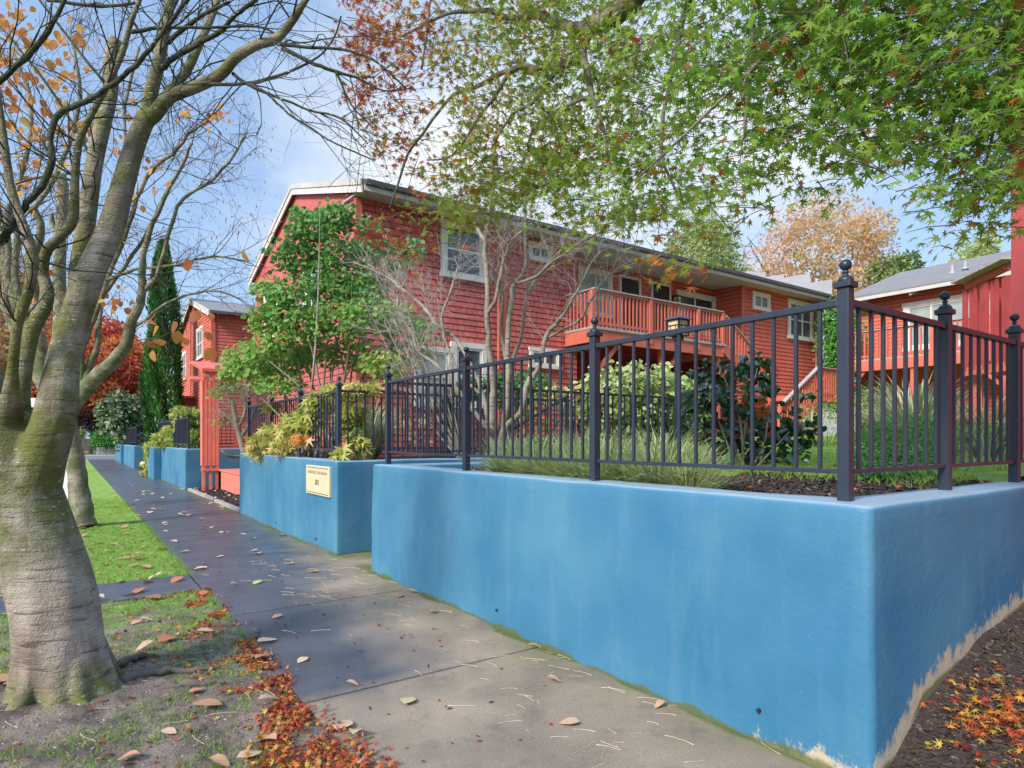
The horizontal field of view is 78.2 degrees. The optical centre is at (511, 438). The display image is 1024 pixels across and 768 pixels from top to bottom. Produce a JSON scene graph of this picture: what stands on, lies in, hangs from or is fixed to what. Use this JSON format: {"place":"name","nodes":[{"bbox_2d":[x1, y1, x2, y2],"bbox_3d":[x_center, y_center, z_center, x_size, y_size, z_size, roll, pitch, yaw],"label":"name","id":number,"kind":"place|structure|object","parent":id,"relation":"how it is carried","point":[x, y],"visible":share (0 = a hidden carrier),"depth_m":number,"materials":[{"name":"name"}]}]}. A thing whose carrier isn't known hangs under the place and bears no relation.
{"place":"outdoors","nodes":[
{"label":"outdoors","id":0,"kind":"place"},
{"bbox_2d":[85,456,114,459],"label":"cross street","id":1,"kind":"structure","parent":0,"point":[102,457],"depth_m":53.75,"materials":[{"name":"grey asphalt"}]},
{"bbox_2d":[0,574,200,615],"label":"path crossing","id":2,"kind":"object","parent":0,"point":[118,591],"visible":0.22,"depth_m":6.70,"materials":[{"name":"concrete"}]},
{"bbox_2d":[121,578,400,767],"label":"leaf litter","id":3,"kind":"object","parent":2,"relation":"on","point":[288,712],"visible":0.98,"depth_m":3.46,"materials":[{"name":"orange plant"}]},
{"bbox_2d":[85,459,141,523],"bbox_3d":[-20.912,1.599,29.304,2.770,0.024,44.000,0,0,-35],"label":"grass strip","id":4,"kind":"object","parent":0,"point":[100,487],"depth_m":17.37,"materials":[{"name":"green plant"}]},
{"bbox_2d":[31,398,68,501],"bbox_3d":[-10.191,0.353,14.000,1.270,2.494,0.178,0,0,0],"label":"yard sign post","id":5,"kind":"object","parent":4,"relation":"on","point":[65,477],"depth_m":13.95,"materials":[{"name":"white"}]},
{"bbox_2d":[49,173,68,333],"bbox_3d":[-21.546,-6.037,29.979,0.810,13.160,0.699,0,0,-35],"label":"dead trunk","id":6,"kind":"object","parent":4,"relation":"on","point":[58,286],"visible":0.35,"depth_m":29.81,"materials":[{"name":"grey wood"}]},
{"bbox_2d":[0,0,310,527],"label":"street tree","id":7,"kind":"object","parent":4,"relation":"on","point":[92,379],"visible":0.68,"depth_m":11.20,"materials":[{"name":"red plant"}]},
{"bbox_2d":[84,451,239,523],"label":"ground","id":8,"kind":"structure","parent":0,"point":[88,453],"depth_m":69.25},
{"bbox_2d":[0,237,51,392],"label":"street tree","id":9,"kind":"object","parent":8,"relation":"on","point":[4,342],"visible":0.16,"depth_m":59.27,"materials":[{"name":"orange plant"}]},
{"bbox_2d":[0,275,122,409],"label":"orange tree","id":10,"kind":"object","parent":8,"relation":"on","point":[33,394],"visible":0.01,"depth_m":82.58,"materials":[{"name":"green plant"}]},
{"bbox_2d":[77,408,103,452],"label":"dark shrub","id":11,"kind":"object","parent":8,"relation":"on","point":[89,424],"visible":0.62,"depth_m":69.63,"materials":[{"name":"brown plant"}]},
{"bbox_2d":[81,439,116,450],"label":"stone wall","id":12,"kind":"structure","parent":8,"relation":"on","point":[84,444],"depth_m":83.65,"materials":[{"name":"grey stone"}]},
{"bbox_2d":[32,312,170,441],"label":"red maple","id":13,"kind":"object","parent":8,"relation":"on","point":[110,342],"visible":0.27,"depth_m":74.03,"materials":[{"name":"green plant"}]},
{"bbox_2d":[88,428,118,451],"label":"clipped shrub","id":14,"kind":"object","parent":8,"relation":"on","point":[97,440],"visible":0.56,"depth_m":59.26,"materials":[{"name":"green plant"}]},
{"bbox_2d":[97,447,114,454],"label":"stone wall","id":15,"kind":"structure","parent":8,"relation":"on","point":[106,452],"depth_m":59.37,"materials":[{"name":"grey stone"}]},
{"bbox_2d":[92,388,150,453],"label":"viburnum","id":16,"kind":"object","parent":8,"relation":"on","point":[118,415],"visible":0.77,"depth_m":40.09,"materials":[{"name":"green plant"}]},
{"bbox_2d":[115,444,145,468],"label":"retaining wall","id":17,"kind":"structure","parent":8,"relation":"on","point":[133,456],"depth_m":34.60,"materials":[{"name":"blue paint"}]},
{"bbox_2d":[124,424,143,445],"bbox_3d":[-23.229,-0.169,39.477,1.586,1.257,12.786,0,0,-35],"label":"metal fence","id":18,"kind":"object","parent":17,"relation":"on","point":[131,435],"visible":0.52,"depth_m":36.39,"materials":[{"name":"black metal"}]},
{"bbox_2d":[161,446,240,489],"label":"retaining wall","id":19,"kind":"structure","parent":8,"relation":"on","point":[181,467],"depth_m":20.36,"materials":[{"name":"blue paint"}]},
{"bbox_2d":[147,447,160,479],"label":"wall pier","id":20,"kind":"structure","parent":19,"relation":"attached to","point":[154,464],"depth_m":24.57,"materials":[{"name":"blue paint"}]},
{"bbox_2d":[158,411,246,448],"bbox_3d":[-11.756,-0.239,23.645,1.866,1.257,7.886,0,0,-35],"label":"metal fence","id":21,"kind":"object","parent":19,"relation":"on","point":[181,434],"visible":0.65,"depth_m":20.97,"materials":[{"name":"black metal"}]},
{"bbox_2d":[180,298,255,448],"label":"red house","id":22,"kind":"structure","parent":8,"relation":"on","point":[231,333],"depth_m":27.44,"materials":[{"name":"paint"}]},
{"bbox_2d":[181,351,186,380],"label":"window","id":23,"kind":"structure","parent":22,"relation":"in","point":[184,355],"depth_m":32.69,"materials":[{"name":"white paint"}]},
{"bbox_2d":[195,325,203,360],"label":"window","id":24,"kind":"structure","parent":22,"relation":"in","point":[199,340],"depth_m":28.83,"materials":[{"name":"white paint"}]},
{"bbox_2d":[240,452,485,554],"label":"retaining wall","id":25,"kind":"structure","parent":8,"relation":"on","point":[274,494],"depth_m":9.47,"materials":[{"name":"blue paint"}]},
{"bbox_2d":[306,465,331,497],"bbox_3d":[-2.825,0.613,9.191,0.046,0.425,1.040,0,0,-35],"label":"name plaque","id":26,"kind":"object","parent":25,"relation":"attached to","point":[318,480],"visible":1,"depth_m":9.12,"materials":[{"name":"beige metal"}]},
{"bbox_2d":[313,454,484,459],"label":"planter soil","id":27,"kind":"structure","parent":25,"relation":"in","point":[411,457],"depth_m":13.30,"materials":[{"name":"brown soil"}]},
{"bbox_2d":[240,378,384,464],"bbox_3d":[-3.457,-0.213,10.857,1.461,1.476,4.841,0,0,-42],"label":"oakleaf shrub","id":28,"kind":"object","parent":27,"relation":"on","point":[275,440],"visible":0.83,"depth_m":9.90,"materials":[{"name":"yellow plant"}]},
{"bbox_2d":[215,197,442,458],"bbox_3d":[-3.228,-1.960,11.233,4.112,4.689,1.821,0,0,3],"label":"leafy shrub","id":29,"kind":"object","parent":27,"relation":"on","point":[296,356],"visible":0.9,"depth_m":11.01,"materials":[{"name":"green plant"}]},
{"bbox_2d":[313,397,430,459],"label":"ornamental grass","id":30,"kind":"object","parent":27,"relation":"on","point":[377,441],"depth_m":10.24,"materials":[{"name":"green plant"}]},
{"bbox_2d":[335,222,482,458],"bbox_3d":[-1.651,-1.515,9.656,2.330,3.954,1.786,0,0,10],"label":"bare shrub","id":31,"kind":"object","parent":27,"relation":"on","point":[431,402],"visible":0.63,"depth_m":9.80,"materials":[{"name":"grey plant"}]},
{"bbox_2d":[394,386,586,457],"bbox_3d":[-0.196,-0.296,11.153,3.916,1.409,1.048,0,0,-35],"label":"autumn shrub","id":32,"kind":"object","parent":27,"relation":"on","point":[563,395],"visible":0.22,"depth_m":11.67,"materials":[{"name":"yellow plant"}]},
{"bbox_2d":[437,368,569,415],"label":"evergreen shrub","id":33,"kind":"object","parent":27,"relation":"on","point":[517,381],"visible":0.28,"depth_m":12.03,"materials":[{"name":"green plant"}]},
{"bbox_2d":[246,376,615,459],"bbox_3d":[-1.825,-0.259,12.746,5.486,1.257,5.546,0,0,-35],"label":"metal fence","id":34,"kind":"object","parent":25,"relation":"on","point":[281,406],"visible":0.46,"depth_m":9.90,"materials":[{"name":"black metal"}]},
{"bbox_2d":[248,178,836,456],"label":"red house","id":35,"kind":"structure","parent":8,"relation":"on","point":[721,293],"depth_m":16.86,"materials":[{"name":"paint"}]},
{"bbox_2d":[414,346,454,406],"bbox_3d":[-1.811,-1.441,14.680,1.050,1.398,0.092,0,0,-35],"label":"window","id":36,"kind":"structure","parent":35,"relation":"in","point":[442,359],"depth_m":14.73,"materials":[{"name":"white paint"}]},
{"bbox_2d":[439,217,484,283],"bbox_3d":[-1.153,-4.496,15.143,1.300,1.368,0.092,0,0,-35],"label":"window","id":37,"kind":"structure","parent":35,"relation":"in","point":[474,236],"depth_m":15.12,"materials":[{"name":"white paint"}]},
{"bbox_2d":[450,341,486,408],"bbox_3d":[-1.022,-1.522,15.235,1.045,1.577,0.092,0,0,-35],"label":"window","id":38,"kind":"structure","parent":35,"relation":"in","point":[478,355],"depth_m":15.30,"materials":[{"name":"white paint"}]},
{"bbox_2d":[527,240,553,264],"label":"window","id":39,"kind":"structure","parent":35,"relation":"in","point":[530,244],"depth_m":16.46,"materials":[{"name":"white paint"}]},
{"bbox_2d":[528,347,562,369],"bbox_3d":[0.886,-2.104,16.580,1.075,0.531,0.092,0,0,-35],"label":"window","id":40,"kind":"structure","parent":35,"relation":"in","point":[532,350],"depth_m":16.57,"materials":[{"name":"white paint"}]},
{"bbox_2d":[577,265,613,318],"bbox_3d":[2.542,-4.416,19.092,1.450,1.448,0.092,0,0,-35],"label":"window","id":41,"kind":"structure","parent":35,"relation":"in","point":[595,274],"depth_m":19.08,"materials":[{"name":"grey glass"}]},
{"bbox_2d":[676,289,716,336],"bbox_3d":[6.404,-4.306,21.814,2.100,1.428,0.092,0,0,-35],"label":"window","id":42,"kind":"structure","parent":35,"relation":"in","point":[695,299],"depth_m":21.87,"materials":[{"name":"white paint"}]},
{"bbox_2d":[751,291,771,311],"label":"window","id":43,"kind":"structure","parent":35,"relation":"in","point":[761,301],"depth_m":22.13,"materials":[{"name":"white paint"}]},
{"bbox_2d":[787,298,813,341],"bbox_3d":[10.823,-4.406,23.582,1.720,1.468,0.092,0,0,-35],"label":"window","id":44,"kind":"structure","parent":35,"relation":"in","point":[805,321],"depth_m":23.63,"materials":[{"name":"white paint"}]},
{"bbox_2d":[812,293,868,421],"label":"ivy column","id":45,"kind":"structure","parent":35,"relation":"attached to","point":[829,341],"depth_m":23.24,"materials":[{"name":"green plant"}]},
{"bbox_2d":[372,461,1023,767],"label":"retaining wall","id":46,"kind":"structure","parent":8,"relation":"on","point":[824,632],"depth_m":3.60,"materials":[{"name":"blue paint"}]},
{"bbox_2d":[391,381,686,452],"bbox_3d":[0.746,-0.259,9.162,5.411,1.257,0.086,0,0,-35],"label":"metal fence","id":47,"kind":"object","parent":46,"relation":"on","point":[683,392],"visible":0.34,"depth_m":8.98,"materials":[{"name":"black metal"}]},
{"bbox_2d":[383,259,1023,501],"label":"metal fence","id":48,"kind":"object","parent":46,"relation":"on","point":[945,329],"visible":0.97,"depth_m":3.88,"materials":[{"name":"black metal"}]},
{"bbox_2d":[640,205,759,271],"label":"light conifer","id":49,"kind":"object","parent":8,"relation":"on","point":[708,246],"visible":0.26,"depth_m":44.40,"materials":[{"name":"green plant"}]},
{"bbox_2d":[744,271,854,436],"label":"grey building","id":50,"kind":"structure","parent":8,"relation":"on","point":[803,280],"depth_m":37.00,"materials":[{"name":"paint"}]},
{"bbox_2d":[736,182,915,295],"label":"tan tree","id":51,"kind":"object","parent":8,"relation":"on","point":[867,238],"visible":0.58,"depth_m":56.06,"materials":[{"name":"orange plant"}]},
{"bbox_2d":[862,249,927,285],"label":"green tree","id":52,"kind":"object","parent":8,"relation":"on","point":[892,265],"visible":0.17,"depth_m":51.67,"materials":[{"name":"green plant"}]},
{"bbox_2d":[835,250,1010,434],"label":"red house","id":53,"kind":"structure","parent":8,"relation":"on","point":[917,291],"depth_m":22.52,"materials":[{"name":"paint"}]},
{"bbox_2d":[902,290,989,351],"bbox_3d":[15.337,-4.033,21.450,0.092,1.754,3.800,0,0,-35],"label":"window","id":54,"kind":"structure","parent":53,"relation":"in","point":[925,308],"depth_m":22.30,"materials":[{"name":"white paint"}]},
{"bbox_2d":[948,228,1002,262],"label":"golden tree","id":55,"kind":"object","parent":8,"relation":"on","point":[982,250],"visible":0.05,"depth_m":53.77,"materials":[{"name":"green plant"}]},
{"bbox_2d":[1011,10,1023,478],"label":"red building","id":56,"kind":"structure","parent":8,"relation":"on","point":[1017,276],"depth_m":6.02,"materials":[{"name":"paint"}]},
{"bbox_2d":[0,497,358,767],"bbox_3d":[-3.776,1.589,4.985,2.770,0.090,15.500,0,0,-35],"label":"grass strip","id":57,"kind":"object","parent":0,"point":[79,717],"depth_m":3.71,"materials":[{"name":"plant"}]},
{"bbox_2d":[158,634,176,640],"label":"fallen leaf","id":58,"kind":"object","parent":57,"relation":"on","point":[164,637],"visible":1,"depth_m":4.93,"materials":[{"name":"brown plant"}]},
{"bbox_2d":[0,546,342,767],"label":"leaf litter","id":59,"kind":"object","parent":57,"relation":"on","point":[175,739],"visible":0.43,"depth_m":4.21,"materials":[{"name":"orange plant"}]},
{"bbox_2d":[0,632,357,767],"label":"soil crumbs","id":60,"kind":"object","parent":57,"relation":"on","point":[100,721],"visible":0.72,"depth_m":3.54,"materials":[{"name":"brown soil"}]},
{"bbox_2d":[117,651,244,690],"bbox_3d":[-2.190,1.576,4.226,1.118,0.140,0.567,0,0,18],"label":"surface root","id":61,"kind":"object","parent":57,"relation":"on","point":[124,661],"visible":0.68,"depth_m":4.18,"materials":[{"name":"brown plant"}]},
{"bbox_2d":[193,698,221,704],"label":"fallen leaf","id":62,"kind":"object","parent":57,"relation":"on","point":[209,701],"visible":0.96,"depth_m":3.72,"materials":[{"name":"brown plant"}]},
{"bbox_2d":[203,753,229,765],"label":"fallen leaf","id":63,"kind":"object","parent":57,"relation":"on","point":[221,759],"visible":1,"depth_m":3.10,"materials":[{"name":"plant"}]},
{"bbox_2d":[234,749,261,760],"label":"fallen leaf","id":64,"kind":"object","parent":57,"relation":"on","point":[251,753],"visible":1,"depth_m":3.16,"materials":[{"name":"beige plant"}]},
{"bbox_2d":[0,0,511,710],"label":"street tree","id":65,"kind":"object","parent":57,"relation":"on","point":[60,652],"visible":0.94,"depth_m":3.89,"materials":[{"name":"grey plant"}]},
{"bbox_2d":[187,486,239,511],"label":"entry mulch","id":66,"kind":"object","parent":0,"point":[222,495],"visible":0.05,"depth_m":17.05,"materials":[{"name":"brown wood"}]},
{"bbox_2d":[188,488,216,500],"bbox_3d":[-8.788,1.567,17.785,0.090,0.075,4.000,0,0,-35],"label":"edging board","id":67,"kind":"object","parent":66,"relation":"on","point":[209,497],"visible":0.86,"depth_m":17.52,"materials":[{"name":"grey concrete"}]},
{"bbox_2d":[190,361,262,494],"bbox_3d":[-7.433,-0.440,19.229,3.600,4.120,5.200,0,0,-35],"label":"entry arbor","id":68,"kind":"object","parent":66,"relation":"on","point":[228,480],"visible":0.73,"depth_m":18.92,"materials":[{"name":"red paint"}]},
{"bbox_2d":[214,499,239,511],"bbox_3d":[-6.686,1.567,14.801,0.090,0.075,2.700,0,0,-36],"label":"edging board","id":69,"kind":"object","parent":66,"relation":"on","point":[229,505],"visible":0.79,"depth_m":14.61,"materials":[{"name":"grey concrete"}]},
{"bbox_2d":[192,368,283,457],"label":"pruned shrub","id":70,"kind":"object","parent":66,"relation":"on","point":[236,423],"visible":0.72,"depth_m":15.54,"materials":[{"name":"grey plant"}]},
{"bbox_2d":[338,552,371,569],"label":"entry floor","id":71,"kind":"structure","parent":0,"point":[363,559],"depth_m":8.41,"materials":[{"name":"concrete"}]},
{"bbox_2d":[88,459,818,767],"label":"sidewalk","id":72,"kind":"structure","parent":0,"point":[427,726],"depth_m":4.32,"materials":[{"name":"concrete"}]},
{"bbox_2d":[332,720,352,734],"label":"fallen leaf","id":73,"kind":"object","parent":72,"relation":"on","point":[346,723],"visible":0.96,"depth_m":3.48,"materials":[{"name":"beige plant"}]},
{"bbox_2d":[204,558,553,761],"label":"leaf litter","id":74,"kind":"object","parent":72,"relation":"on","point":[370,708],"visible":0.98,"depth_m":4.83,"materials":[{"name":"brown plant"}]},
{"bbox_2d":[559,717,579,723],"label":"fallen leaf","id":75,"kind":"object","parent":72,"relation":"on","point":[570,720],"visible":1,"depth_m":3.53,"materials":[{"name":"beige plant"}]},
{"bbox_2d":[0,0,1010,438],"label":"sky","id":76,"kind":"structure","parent":0,"point":[305,161],"materials":[{"name":"blue"}]},
{"bbox_2d":[514,438,720,441],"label":"lawn","id":77,"kind":"structure","parent":0,"point":[622,438],"depth_m":13.70,"materials":[{"name":"green plant"}]},
{"bbox_2d":[569,359,711,445],"bbox_3d":[2.376,-0.603,11.583,2.717,1.840,1.917,0,0,4],"label":"rhododendron","id":78,"kind":"object","parent":77,"relation":"on","point":[655,382],"visible":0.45,"depth_m":11.16,"materials":[{"name":"green plant"}]},
{"bbox_2d":[470,463,1023,496],"bbox_3d":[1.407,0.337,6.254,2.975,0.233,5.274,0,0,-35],"label":"bark mulch","id":79,"kind":"object","parent":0,"point":[817,488],"visible":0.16,"depth_m":4.71,"materials":[{"name":"brown wood"}]},
{"bbox_2d":[320,66,682,452],"bbox_3d":[-0.264,-2.087,7.752,2.568,4.950,4.690,0,0,-79],"label":"bare tree","id":80,"kind":"object","parent":79,"relation":"on","point":[488,308],"visible":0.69,"depth_m":7.58,"materials":[{"name":"grey plant"}]},
{"bbox_2d":[456,429,547,473],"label":"sedge clump","id":81,"kind":"object","parent":79,"relation":"on","point":[495,465],"visible":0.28,"depth_m":6.08,"materials":[{"name":"green plant"}]},
{"bbox_2d":[477,427,585,475],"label":"sedge clump","id":82,"kind":"object","parent":79,"relation":"on","point":[523,466],"visible":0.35,"depth_m":5.70,"materials":[{"name":"green plant"}]},
{"bbox_2d":[516,429,625,479],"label":"sedge clump","id":83,"kind":"object","parent":79,"relation":"on","point":[546,472],"visible":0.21,"depth_m":5.33,"materials":[{"name":"green plant"}]},
{"bbox_2d":[548,428,630,467],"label":"sedge clump","id":84,"kind":"object","parent":79,"relation":"on","point":[568,437],"visible":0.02,"depth_m":5.81,"materials":[{"name":"green plant"}]},
{"bbox_2d":[531,426,682,481],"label":"sedge clump","id":85,"kind":"object","parent":79,"relation":"on","point":[612,453],"visible":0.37,"depth_m":4.96,"materials":[{"name":"green plant"}]},
{"bbox_2d":[600,428,724,480],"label":"sedge clump","id":86,"kind":"object","parent":79,"relation":"on","point":[658,448],"visible":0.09,"depth_m":5.11,"materials":[{"name":"green plant"}]},
{"bbox_2d":[595,423,754,488],"bbox_3d":[1.153,0.120,4.720,1.358,0.548,1.525,0,0,11],"label":"sedge clump","id":87,"kind":"object","parent":79,"relation":"on","point":[672,475],"visible":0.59,"depth_m":4.47,"materials":[{"name":"green plant"}]},
{"bbox_2d":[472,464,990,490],"bbox_3d":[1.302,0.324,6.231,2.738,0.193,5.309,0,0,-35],"label":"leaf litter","id":88,"kind":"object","parent":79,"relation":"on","point":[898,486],"visible":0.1,"depth_m":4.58,"materials":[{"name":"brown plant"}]},
{"bbox_2d":[665,351,826,465],"bbox_3d":[2.397,-0.209,6.330,1.840,1.330,0.955,0,0,-4],"label":"camellia shrub","id":89,"kind":"object","parent":79,"relation":"on","point":[784,434],"visible":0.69,"depth_m":6.31,"materials":[{"name":"green plant"}]},
{"bbox_2d":[622,436,1023,487],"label":"lawn","id":90,"kind":"structure","parent":0,"point":[995,475],"depth_m":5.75,"materials":[{"name":"green plant"}]},
{"bbox_2d":[664,316,691,445],"bbox_3d":[2.502,-0.784,9.500,0.300,2.068,0.300,0,0,-35],"label":"garden lamp","id":91,"kind":"object","parent":90,"relation":"on","point":[675,322],"visible":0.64,"depth_m":9.48,"materials":[{"name":"black metal"}]},
{"bbox_2d":[798,424,836,447],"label":"sedge clump","id":92,"kind":"object","parent":90,"relation":"on","point":[827,441],"visible":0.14,"depth_m":8.37,"materials":[{"name":"green plant"}]},
{"bbox_2d":[798,383,901,435],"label":"shrub","id":93,"kind":"object","parent":90,"relation":"on","point":[828,401],"visible":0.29,"depth_m":15.10,"materials":[{"name":"green plant"}]},
{"bbox_2d":[834,407,899,440],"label":"ornamental grass","id":94,"kind":"object","parent":90,"relation":"on","point":[865,426],"depth_m":8.83,"materials":[{"name":"green plant"}]},
{"bbox_2d":[824,370,1005,440],"bbox_3d":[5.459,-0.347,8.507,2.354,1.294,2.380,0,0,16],"label":"ornamental grass","id":95,"kind":"object","parent":90,"relation":"on","point":[911,401],"depth_m":8.24,"materials":[{"name":"green plant"}]},
{"bbox_2d":[854,402,1005,482],"bbox_3d":[3.841,0.022,6.063,3.472,0.781,1.198,0,0,-42],"label":"box hedge","id":96,"kind":"object","parent":90,"relation":"on","point":[877,447],"visible":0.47,"depth_m":5.38,"materials":[{"name":"green plant"}]},
{"bbox_2d":[951,257,1010,424],"bbox_3d":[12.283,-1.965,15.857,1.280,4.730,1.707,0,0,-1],"label":"house","id":97,"kind":"structure","parent":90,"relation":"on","point":[1000,309],"depth_m":15.89,"materials":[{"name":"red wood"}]},
{"bbox_2d":[956,393,1005,440],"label":"ornamental grass","id":98,"kind":"object","parent":90,"relation":"on","point":[982,423],"depth_m":7.87,"materials":[{"name":"green plant"}]},
{"bbox_2d":[956,407,1023,458],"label":"iris clump","id":99,"kind":"object","parent":90,"relation":"on","point":[990,446],"visible":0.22,"depth_m":5.89,"materials":[{"name":"green plant"}]},
{"bbox_2d":[888,606,1023,767],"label":"mulch slope","id":100,"kind":"structure","parent":0,"point":[963,666],"depth_m":3.11,"materials":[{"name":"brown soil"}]},
{"bbox_2d":[324,0,1023,293],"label":"maple tree","id":101,"kind":"object","parent":100,"relation":"on","point":[997,106],"visible":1,"depth_m":3.58,"materials":[{"name":"green plant"}]},
{"bbox_2d":[920,646,1023,767],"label":"leaf litter","id":102,"kind":"object","parent":100,"relation":"on","point":[981,732],"visible":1,"depth_m":3.03,"materials":[{"name":"orange plant"}]},
{"label":"planter soil","id":103,"kind":"structure","parent":0,"visible":0},
{"bbox_2d":[136,237,186,445],"bbox_3d":[-16.125,-3.833,29.001,2.087,10.866,2.104,0,0,-35],"label":"cypress","id":104,"kind":"object","parent":103,"relation":"on","point":[158,387],"visible":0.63,"depth_m":28.56,"materials":[{"name":"green plant"}]},
{"bbox_2d":[138,405,199,476],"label":"shrub","id":105,"kind":"object","parent":103,"relation":"on","point":[159,440],"visible":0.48,"depth_m":22.86,"materials":[{"name":"yellow plant"}]},
{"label":"entrance steps","id":106,"kind":"structure","parent":0,"visible":0},
{"bbox_2d":[461,395,566,458],"bbox_3d":[-0.032,0.366,10.376,2.518,2.268,0.040,0,0,-35],"label":"stair handrail","id":107,"kind":"object","parent":106,"relation":"on","point":[564,398],"visible":0.12,"depth_m":11.05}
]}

